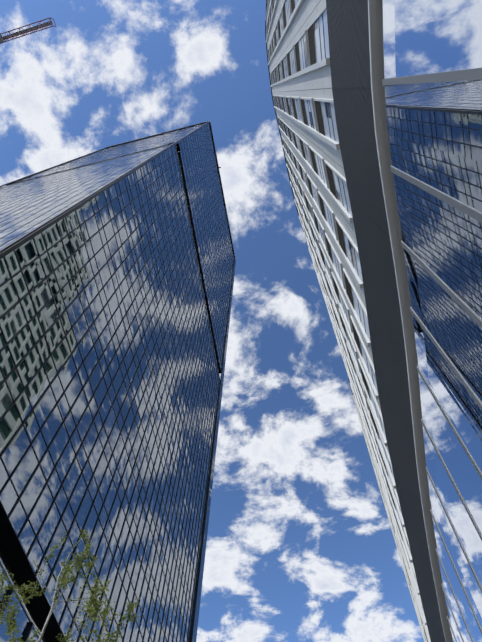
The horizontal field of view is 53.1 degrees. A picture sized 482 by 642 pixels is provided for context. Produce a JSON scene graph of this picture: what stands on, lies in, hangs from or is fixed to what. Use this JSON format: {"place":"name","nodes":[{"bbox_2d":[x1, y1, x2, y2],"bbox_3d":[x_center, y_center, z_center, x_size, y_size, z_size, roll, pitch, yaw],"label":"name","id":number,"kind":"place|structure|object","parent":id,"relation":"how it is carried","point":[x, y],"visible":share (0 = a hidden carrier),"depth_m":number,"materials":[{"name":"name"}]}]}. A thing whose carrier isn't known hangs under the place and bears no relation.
{"place":"outdoors","nodes":[
{"label":"outdoors","id":0,"kind":"place"},
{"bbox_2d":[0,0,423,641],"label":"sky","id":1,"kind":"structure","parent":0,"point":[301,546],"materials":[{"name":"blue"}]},
{"bbox_3d":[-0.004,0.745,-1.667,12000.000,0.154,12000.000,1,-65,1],"label":"street ground","id":2,"kind":"structure","parent":0,"visible":0},
{"bbox_2d":[0,18,55,43],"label":"tower crane","id":3,"kind":"object","parent":2,"relation":"on","point":[24,31],"visible":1,"depth_m":86.94,"materials":[{"name":"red metal"}]},
{"bbox_2d":[0,528,139,641],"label":"street tree","id":4,"kind":"object","parent":2,"relation":"on","point":[91,609],"visible":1,"depth_m":8.02,"materials":[{"name":"green plant"}]},
{"bbox_2d":[0,121,235,641],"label":"office tower","id":5,"kind":"structure","parent":2,"relation":"on","point":[117,267],"depth_m":45.07,"materials":[{"name":"blue glass"}]},
{"bbox_2d":[265,0,481,641],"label":"building","id":6,"kind":"structure","parent":2,"relation":"on","point":[377,104],"depth_m":5.63,"materials":[{"name":"concrete"},{"name":"glass"},{"name":"metal"}]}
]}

